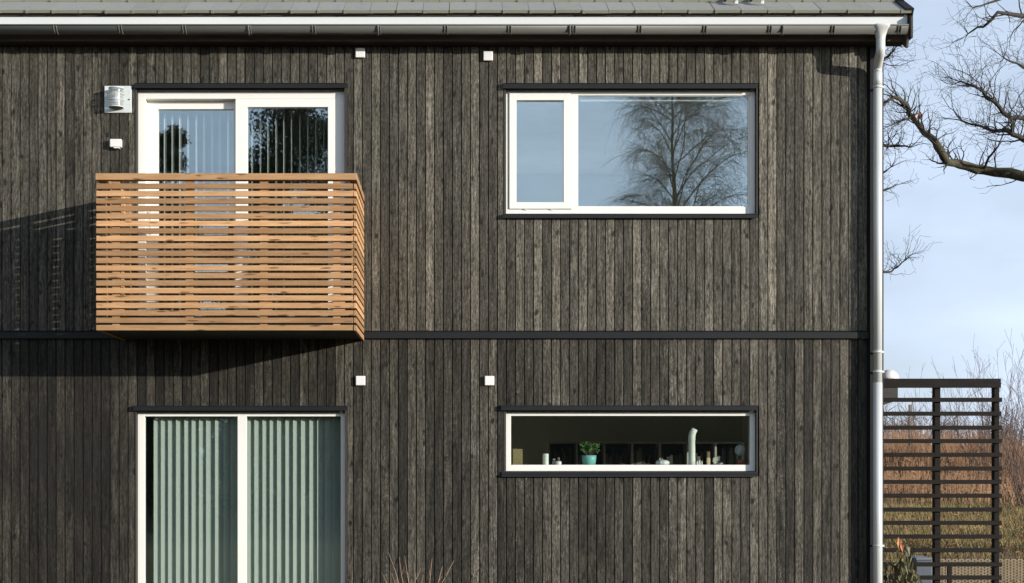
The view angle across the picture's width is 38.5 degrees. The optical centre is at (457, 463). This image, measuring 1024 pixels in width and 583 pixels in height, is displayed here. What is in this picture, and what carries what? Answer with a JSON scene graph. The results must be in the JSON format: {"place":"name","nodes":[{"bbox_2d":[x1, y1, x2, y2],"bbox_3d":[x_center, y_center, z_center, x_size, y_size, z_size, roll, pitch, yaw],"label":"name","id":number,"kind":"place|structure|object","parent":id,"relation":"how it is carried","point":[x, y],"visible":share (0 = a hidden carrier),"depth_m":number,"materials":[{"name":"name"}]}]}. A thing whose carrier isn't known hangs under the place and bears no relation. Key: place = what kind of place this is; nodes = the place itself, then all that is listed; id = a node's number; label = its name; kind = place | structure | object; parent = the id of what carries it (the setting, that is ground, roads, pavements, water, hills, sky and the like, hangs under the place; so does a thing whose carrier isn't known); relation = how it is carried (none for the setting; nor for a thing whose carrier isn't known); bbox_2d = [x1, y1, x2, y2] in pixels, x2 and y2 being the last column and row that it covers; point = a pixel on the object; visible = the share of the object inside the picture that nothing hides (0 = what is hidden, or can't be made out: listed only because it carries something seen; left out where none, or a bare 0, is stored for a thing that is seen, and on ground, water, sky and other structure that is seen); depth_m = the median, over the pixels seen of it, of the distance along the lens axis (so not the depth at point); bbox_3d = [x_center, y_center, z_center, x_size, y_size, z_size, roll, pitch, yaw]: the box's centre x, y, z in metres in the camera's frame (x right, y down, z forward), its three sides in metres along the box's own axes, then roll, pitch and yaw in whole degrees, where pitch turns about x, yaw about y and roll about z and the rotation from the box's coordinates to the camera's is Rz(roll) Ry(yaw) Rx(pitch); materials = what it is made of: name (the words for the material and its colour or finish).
{"place":"outdoors","nodes":[
{"label":"outdoors","id":0,"kind":"place"},
{"bbox_2d":[512,449,521,464],"bbox_3d":[0.550,-0.038,13.500,0.091,0.201,0.200,0,0,0],"label":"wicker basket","id":1,"kind":"object","parent":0,"point":[516,456],"visible":0.56,"depth_m":13.40,"materials":[{"name":"beige wicker"}]},
{"bbox_2d":[556,457,560,464],"bbox_3d":[0.909,-0.025,13.165,0.053,0.074,0.052,0,0,0],"label":"jar","id":2,"kind":"object","parent":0,"point":[558,461],"visible":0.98,"depth_m":13.15,"materials":[{"name":"white plastic"}]},
{"bbox_2d":[656,459,669,464],"bbox_3d":[1.847,-0.015,13.175,0.127,0.056,0.128,0,0,0],"label":"ceramic pumpkin","id":3,"kind":"object","parent":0,"point":[662,462],"visible":0.99,"depth_m":13.13,"materials":[{"name":"white ceramic"}]},
{"bbox_2d":[706,452,709,464],"bbox_3d":[2.262,-0.049,13.200,0.028,0.123,0.050,0,0,0],"label":"book block","id":4,"kind":"object","parent":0,"point":[708,459],"depth_m":13.18,"materials":[{"name":"beige paper"}]},
{"bbox_2d":[724,0,763,3],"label":"roof ladder","id":5,"kind":"object","parent":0,"point":[736,1],"visible":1,"depth_m":12.88,"materials":[{"name":"white metal"}]},
{"bbox_2d":[884,404,900,443],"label":"bare shrub","id":6,"kind":"object","parent":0,"point":[889,425],"visible":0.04,"depth_m":53.28,"materials":[{"name":"brown plant"}]},
{"bbox_2d":[884,489,1023,582],"bbox_3d":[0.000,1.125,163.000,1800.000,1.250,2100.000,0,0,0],"label":"ground","id":7,"kind":"structure","parent":0,"point":[1020,522],"depth_m":29.56,"materials":[{"name":"plant"}]},
{"bbox_2d":[371,552,453,582],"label":"dry shrub","id":8,"kind":"object","parent":7,"relation":"on","point":[414,573],"visible":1,"depth_m":12.55,"materials":[{"name":"brown plant"}]},
{"bbox_2d":[0,0,913,582],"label":"house","id":9,"kind":"structure","parent":7,"relation":"on","point":[536,238],"depth_m":13.00,"materials":[{"name":"brown wood"}]},
{"bbox_2d":[110,139,121,148],"bbox_3d":[-3.025,-2.835,12.977,0.103,0.082,0.050,0,0,0],"label":"wall socket","id":10,"kind":"object","parent":9,"relation":"attached to","point":[115,143],"depth_m":12.95,"materials":[{"name":"white plastic"}]},
{"bbox_2d":[104,86,131,112],"bbox_3d":[-3.011,-3.234,12.934,0.240,0.239,0.148,0,0,0],"label":"air vent","id":11,"kind":"object","parent":9,"relation":"attached to","point":[117,99],"visible":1,"depth_m":12.99,"materials":[{"name":"silver metal"}]},
{"bbox_2d":[146,532,153,582],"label":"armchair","id":12,"kind":"object","parent":9,"relation":"on","point":[149,557],"visible":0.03,"depth_m":14.03,"materials":[{"name":"fabric"}]},
{"bbox_2d":[133,406,347,582],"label":"sliding door","id":13,"kind":"structure","parent":9,"relation":"in","point":[141,412],"depth_m":13.05,"materials":[{"name":"white paint"}]},
{"bbox_2d":[134,83,347,309],"bbox_3d":[-1.918,-2.279,13.078,1.890,2.204,0.224,0,0,0],"label":"sliding door","id":14,"kind":"structure","parent":9,"relation":"in","point":[150,98],"depth_m":13.05,"materials":[{"name":"white paint"}]},
{"bbox_2d":[164,109,324,309],"bbox_3d":[-1.903,-2.280,13.300,1.600,2.100,0.089,0,0,0],"label":"vertical blind","id":15,"kind":"object","parent":9,"relation":"attached to","point":[180,145],"visible":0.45,"depth_m":13.32,"materials":[{"name":"grey fabric"}]},
{"bbox_2d":[154,417,340,582],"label":"vertical blind","id":16,"kind":"object","parent":9,"relation":"attached to","point":[294,500],"visible":0.98,"depth_m":13.18,"materials":[{"name":"white fabric"}]},
{"bbox_2d":[355,48,364,57],"bbox_3d":[-0.862,-3.643,12.986,0.084,0.084,0.032,0,0,0],"label":"wall box","id":17,"kind":"object","parent":9,"relation":"attached to","point":[359,52],"visible":1,"depth_m":12.97,"materials":[{"name":"white plastic"}]},
{"bbox_2d":[356,376,364,384],"bbox_3d":[-0.859,-0.738,12.986,0.084,0.084,0.032,0,0,0],"label":"wall box","id":18,"kind":"object","parent":9,"relation":"attached to","point":[360,380],"visible":1,"depth_m":12.97,"materials":[{"name":"white plastic"}]},
{"bbox_2d":[483,51,492,60],"bbox_3d":[0.272,-3.616,12.986,0.084,0.084,0.032,0,0,0],"label":"wall box","id":19,"kind":"object","parent":9,"relation":"attached to","point":[487,55],"visible":1,"depth_m":12.97,"materials":[{"name":"white plastic"}]},
{"bbox_2d":[485,376,493,384],"bbox_3d":[0.284,-0.738,12.986,0.084,0.084,0.032,0,0,0],"label":"wall box","id":20,"kind":"object","parent":9,"relation":"attached to","point":[489,380],"visible":1,"depth_m":12.97,"materials":[{"name":"white plastic"}]},
{"bbox_2d":[543,454,548,464],"bbox_3d":[0.794,-0.040,13.175,0.053,0.104,0.053,0,0,0],"label":"candle","id":21,"kind":"object","parent":9,"relation":"on","point":[545,459],"visible":0.94,"depth_m":13.15,"materials":[{"name":"white wax"}]},
{"bbox_2d":[580,441,599,464],"bbox_3d":[1.191,-0.097,13.173,0.191,0.219,0.151,0,0,0],"label":"potted plant","id":22,"kind":"object","parent":9,"relation":"on","point":[587,459],"visible":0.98,"depth_m":13.14,"materials":[{"name":"green plant"}]},
{"bbox_2d":[501,405,757,476],"bbox_3d":[1.526,-0.203,13.131,2.279,0.635,0.338,0,0,0],"label":"window","id":23,"kind":"structure","parent":9,"relation":"in","point":[751,470],"depth_m":13.02,"materials":[{"name":"white paint"}]},
{"bbox_2d":[503,83,757,217],"bbox_3d":[1.534,-2.779,13.042,2.264,1.204,0.156,0,0,0],"label":"window","id":24,"kind":"structure","parent":9,"relation":"in","point":[567,93],"depth_m":13.04,"materials":[{"name":"white paint"}]},
{"bbox_2d":[546,442,744,464],"bbox_3d":[2.212,0.672,17.305,2.305,1.863,0.314,0,0,0],"label":"bookshelf","id":25,"kind":"object","parent":9,"relation":"on","point":[671,448],"visible":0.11,"depth_m":17.45,"materials":[{"name":"paint"}]},
{"bbox_2d":[554,452,557,460],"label":"book","id":26,"kind":"object","parent":25,"relation":"on","point":[555,455],"visible":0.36,"depth_m":17.25,"materials":[{"name":"black paper"}]},
{"bbox_2d":[561,448,562,464],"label":"book","id":27,"kind":"object","parent":25,"relation":"on","point":[561,456],"visible":0.64,"depth_m":17.26,"materials":[{"name":"black paper"}]},
{"bbox_2d":[563,453,565,464],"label":"book","id":28,"kind":"object","parent":25,"relation":"on","point":[564,458],"visible":0.57,"depth_m":17.25,"materials":[{"name":"black"}]},
{"bbox_2d":[568,448,571,464],"bbox_3d":[1.331,-0.041,17.311,0.033,0.293,0.121,0,0,0],"label":"book","id":29,"kind":"object","parent":25,"relation":"on","point":[570,455],"visible":0.64,"depth_m":17.25,"materials":[{"name":"black paper"}]},
{"bbox_2d":[595,454,598,464],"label":"book","id":30,"kind":"object","parent":25,"relation":"on","point":[597,459],"visible":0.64,"depth_m":17.25,"materials":[{"name":"black paper"}]},
{"bbox_2d":[605,454,607,464],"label":"book","id":31,"kind":"object","parent":25,"relation":"on","point":[606,459],"visible":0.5,"depth_m":17.25,"materials":[{"name":"black paper"}]},
{"bbox_2d":[610,448,613,464],"bbox_3d":[1.832,-0.044,17.339,0.027,0.298,0.178,0,0,0],"label":"book","id":32,"kind":"object","parent":25,"relation":"on","point":[612,452],"visible":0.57,"depth_m":17.25,"materials":[{"name":"black paper"}]},
{"bbox_2d":[614,453,616,464],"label":"book","id":33,"kind":"object","parent":25,"relation":"on","point":[615,458],"visible":0.64,"depth_m":17.25,"materials":[{"name":"black"}]},
{"bbox_2d":[623,450,627,464],"bbox_3d":[1.990,-0.030,17.324,0.041,0.272,0.149,0,0,0],"label":"book","id":34,"kind":"object","parent":25,"relation":"on","point":[625,452],"visible":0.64,"depth_m":17.25,"materials":[{"name":"black"}]},
{"bbox_2d":[633,453,636,464],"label":"book","id":35,"kind":"object","parent":25,"relation":"on","point":[635,458],"visible":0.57,"depth_m":17.25,"materials":[{"name":"black"}]},
{"bbox_2d":[636,451,638,464],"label":"book","id":36,"kind":"object","parent":25,"relation":"on","point":[637,452],"visible":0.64,"depth_m":17.25,"materials":[{"name":"black paper"}]},
{"bbox_2d":[637,448,641,464],"bbox_3d":[2.153,-0.042,17.311,0.034,0.294,0.121,0,0,0],"label":"book","id":37,"kind":"object","parent":25,"relation":"on","point":[640,455],"visible":0.64,"depth_m":17.25,"materials":[{"name":"black paper"}]},
{"bbox_2d":[642,451,644,464],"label":"book","id":38,"kind":"object","parent":25,"relation":"on","point":[643,457],"visible":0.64,"depth_m":17.25,"materials":[{"name":"black paper"}]},
{"bbox_2d":[653,448,656,464],"bbox_3d":[2.342,-0.038,17.329,0.026,0.287,0.157,0,0,0],"label":"book","id":39,"kind":"object","parent":25,"relation":"on","point":[654,455],"visible":0.64,"depth_m":17.30,"materials":[{"name":"black paper"}]},
{"bbox_2d":[668,455,672,464],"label":"book","id":40,"kind":"object","parent":25,"relation":"on","point":[671,459],"visible":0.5,"depth_m":17.25,"materials":[{"name":"grey paper"}]},
{"bbox_2d":[675,456,678,464],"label":"book","id":41,"kind":"object","parent":25,"relation":"on","point":[676,460],"visible":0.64,"depth_m":17.25,"materials":[{"name":"black paper"}]},
{"bbox_2d":[677,454,681,464],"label":"book","id":42,"kind":"object","parent":25,"relation":"on","point":[680,459],"visible":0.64,"depth_m":17.25,"materials":[{"name":"black paper"}]},
{"bbox_2d":[699,452,702,462],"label":"book","id":43,"kind":"object","parent":25,"relation":"on","point":[701,455],"visible":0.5,"depth_m":17.25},
{"bbox_2d":[703,448,706,464],"bbox_3d":[2.935,-0.040,17.330,0.022,0.290,0.159,0,0,0],"label":"book","id":44,"kind":"object","parent":25,"relation":"on","point":[704,455],"visible":0.5,"depth_m":17.32,"materials":[{"name":"black"}]},
{"bbox_2d":[720,447,725,464],"bbox_3d":[3.139,-0.044,17.315,0.041,0.298,0.130,0,0,0],"label":"book","id":45,"kind":"object","parent":25,"relation":"on","point":[723,452],"visible":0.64,"depth_m":17.25,"materials":[{"name":"black paper"}]},
{"bbox_2d":[726,451,729,464],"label":"book","id":46,"kind":"object","parent":25,"relation":"on","point":[727,457],"visible":0.64,"depth_m":17.25,"materials":[{"name":"black"}]},
{"bbox_2d":[727,448,732,464],"bbox_3d":[3.228,-0.042,17.337,0.040,0.296,0.174,0,0,0],"label":"book","id":47,"kind":"object","parent":25,"relation":"on","point":[731,455],"visible":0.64,"depth_m":17.25,"materials":[{"name":"black"}]},
{"bbox_2d":[733,454,735,464],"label":"book","id":48,"kind":"object","parent":25,"relation":"on","point":[734,459],"visible":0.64,"depth_m":17.25,"materials":[{"name":"black paper"}]},
{"bbox_2d":[580,97,747,101],"bbox_3d":[1.856,-3.294,13.145,1.508,0.088,0.048,0,0,0],"label":"roller blind","id":49,"kind":"object","parent":9,"relation":"attached to","point":[663,99],"visible":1,"depth_m":13.13,"materials":[{"name":"white fabric"}]},
{"bbox_2d":[688,428,696,464],"bbox_3d":[2.118,-0.158,13.175,0.085,0.340,0.066,0,0,0],"label":"vase","id":50,"kind":"object","parent":9,"relation":"on","point":[691,443],"visible":0.98,"depth_m":13.15,"materials":[{"name":"beige ceramic"}]},
{"bbox_2d":[712,456,719,464],"bbox_3d":[2.334,-0.028,13.215,0.066,0.081,0.034,0,0,7],"label":"figurine","id":51,"kind":"object","parent":9,"relation":"on","point":[715,459],"visible":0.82,"depth_m":13.20,"materials":[{"name":"white ceramic"}]},
{"bbox_2d":[735,445,745,464],"bbox_3d":[2.548,-0.081,13.195,0.100,0.186,0.100,0,0,0],"label":"balloon ornament","id":52,"kind":"object","parent":9,"relation":"on","point":[740,450],"visible":1,"depth_m":13.17,"materials":[{"name":"paper"}]},
{"bbox_2d":[884,370,898,378],"bbox_3d":[5.186,-1.026,17.600,0.235,0.213,0.235,0,0,0],"label":"dome lamp","id":53,"kind":"object","parent":9,"relation":"attached to","point":[890,374],"visible":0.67,"depth_m":17.51,"materials":[{"name":"white plastic"}]},
{"bbox_2d":[884,533,921,582],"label":"laurel plant","id":54,"kind":"object","parent":7,"relation":"on","point":[911,573],"visible":0.99,"depth_m":13.67,"materials":[{"name":"green plant"}]},
{"bbox_2d":[884,395,925,445],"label":"bare shrub","id":55,"kind":"object","parent":7,"relation":"on","point":[897,421],"visible":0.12,"depth_m":58.44,"materials":[{"name":"brown plant"}]},
{"bbox_2d":[908,405,911,451],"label":"fence post","id":56,"kind":"object","parent":7,"relation":"on","point":[909,417],"visible":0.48,"depth_m":42.45,"materials":[{"name":"grey wood"}]},
{"bbox_2d":[884,27,936,278],"bbox_3d":[5.658,-3.528,23.555,4.498,10.399,3.140,0,0,0],"label":"bare tree","id":57,"kind":"object","parent":7,"relation":"on","point":[886,145],"visible":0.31,"depth_m":24.12,"materials":[{"name":"brown plant"}]},
{"bbox_2d":[884,393,940,438],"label":"bare shrub","id":58,"kind":"object","parent":7,"relation":"on","point":[907,416],"visible":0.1,"depth_m":61.11,"materials":[{"name":"brown plant"}]},
{"bbox_2d":[905,555,931,582],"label":"garden tub","id":59,"kind":"object","parent":7,"relation":"on","point":[923,570],"visible":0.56,"depth_m":19.00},
{"bbox_2d":[899,407,953,437],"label":"bare shrub","id":60,"kind":"object","parent":7,"relation":"on","point":[919,425],"visible":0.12,"depth_m":55.82,"materials":[{"name":"brown plant"}]},
{"bbox_2d":[884,378,977,444],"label":"bare shrub","id":61,"kind":"object","parent":7,"relation":"on","point":[940,422],"visible":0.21,"depth_m":53.03,"materials":[{"name":"brown plant"}]},
{"bbox_2d":[926,410,959,443],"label":"bare shrub","id":62,"kind":"object","parent":7,"relation":"on","point":[945,423],"visible":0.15,"depth_m":60.80,"materials":[{"name":"plant"}]},
{"bbox_2d":[884,379,1001,582],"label":"slatted screen","id":63,"kind":"object","parent":7,"relation":"on","point":[936,509],"visible":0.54,"depth_m":14.00,"materials":[{"name":"black wood"}]},
{"bbox_2d":[947,567,951,582],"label":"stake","id":64,"kind":"object","parent":7,"relation":"on","point":[949,570],"visible":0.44,"depth_m":19.70,"materials":[{"name":"black wood"}]},
{"bbox_2d":[884,0,1023,193],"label":"oak tree","id":65,"kind":"object","parent":7,"relation":"on","point":[985,169],"visible":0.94,"depth_m":21.95,"materials":[{"name":"brown plant"}]},
{"bbox_2d":[884,416,1023,505],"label":"reed bed","id":66,"kind":"object","parent":7,"relation":"on","point":[923,475],"visible":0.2,"depth_m":41.47,"materials":[{"name":"brown plant"}]},
{"bbox_2d":[884,402,1023,451],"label":"distant wood","id":67,"kind":"object","parent":7,"relation":"on","point":[946,424],"visible":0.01,"depth_m":224.67,"materials":[{"name":"brown plant"}]},
{"bbox_2d":[884,506,1023,582],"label":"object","id":68,"kind":"object","parent":7,"relation":"on","point":[910,542],"visible":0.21,"depth_m":27.94,"materials":[{"name":"plant"}]},
{"bbox_2d":[917,388,1003,438],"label":"bare shrub","id":69,"kind":"object","parent":7,"relation":"on","point":[961,416],"visible":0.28,"depth_m":54.51,"materials":[{"name":"brown plant"}]},
{"bbox_2d":[906,360,1016,485],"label":"bare shrub","id":70,"kind":"object","parent":7,"relation":"on","point":[965,425],"visible":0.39,"depth_m":41.22,"materials":[{"name":"brown plant"}]},
{"bbox_2d":[917,333,1022,479],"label":"bare shrub","id":71,"kind":"object","parent":7,"relation":"on","point":[984,448],"visible":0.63,"depth_m":39.62,"materials":[{"name":"brown plant"}]},
{"bbox_2d":[943,547,1012,565],"bbox_3d":[7.475,1.440,21.653,0.961,0.472,1.326,0,0,-22],"label":"bare shrub","id":72,"kind":"object","parent":7,"relation":"on","point":[979,557],"visible":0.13,"depth_m":21.30,"materials":[{"name":"brown plant"}]},
{"bbox_2d":[940,558,1023,582],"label":"woven fence","id":73,"kind":"object","parent":7,"relation":"on","point":[1006,570],"visible":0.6,"depth_m":20.00,"materials":[{"name":"wicker"}]},
{"bbox_2d":[943,342,1023,495],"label":"bare shrub","id":74,"kind":"object","parent":7,"relation":"on","point":[1006,429],"visible":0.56,"depth_m":38.94,"materials":[{"name":"brown plant"}]},
{"bbox_2d":[961,331,1023,484],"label":"bare shrub","id":75,"kind":"object","parent":7,"relation":"on","point":[1013,454],"visible":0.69,"depth_m":38.14,"materials":[{"name":"brown plant"}]},
{"bbox_2d":[974,354,1023,450],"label":"bare shrub","id":76,"kind":"object","parent":7,"relation":"on","point":[1014,397],"visible":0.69,"depth_m":40.31,"materials":[{"name":"brown plant"}]},
{"bbox_2d":[974,416,1023,509],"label":"bare shrub","id":77,"kind":"object","parent":7,"relation":"on","point":[1020,486],"visible":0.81,"depth_m":35.08,"materials":[{"name":"brown plant"}]},
{"bbox_2d":[984,402,1020,450],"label":"bare shrub","id":78,"kind":"object","parent":7,"relation":"on","point":[1000,422],"visible":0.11,"depth_m":57.29,"materials":[{"name":"brown plant"}]},
{"bbox_2d":[984,378,1023,449],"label":"bare shrub","id":79,"kind":"object","parent":7,"relation":"on","point":[1013,419],"visible":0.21,"depth_m":59.11,"materials":[{"name":"brown plant"}]},
{"bbox_2d":[1000,544,1023,565],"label":"bare shrub","id":80,"kind":"object","parent":7,"relation":"on","point":[1007,554],"visible":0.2,"depth_m":21.34,"materials":[{"name":"brown plant"}]},
{"bbox_2d":[884,0,1023,445],"label":"sky","id":81,"kind":"structure","parent":0,"point":[970,281],"materials":[{"name":"blue"}]}
]}

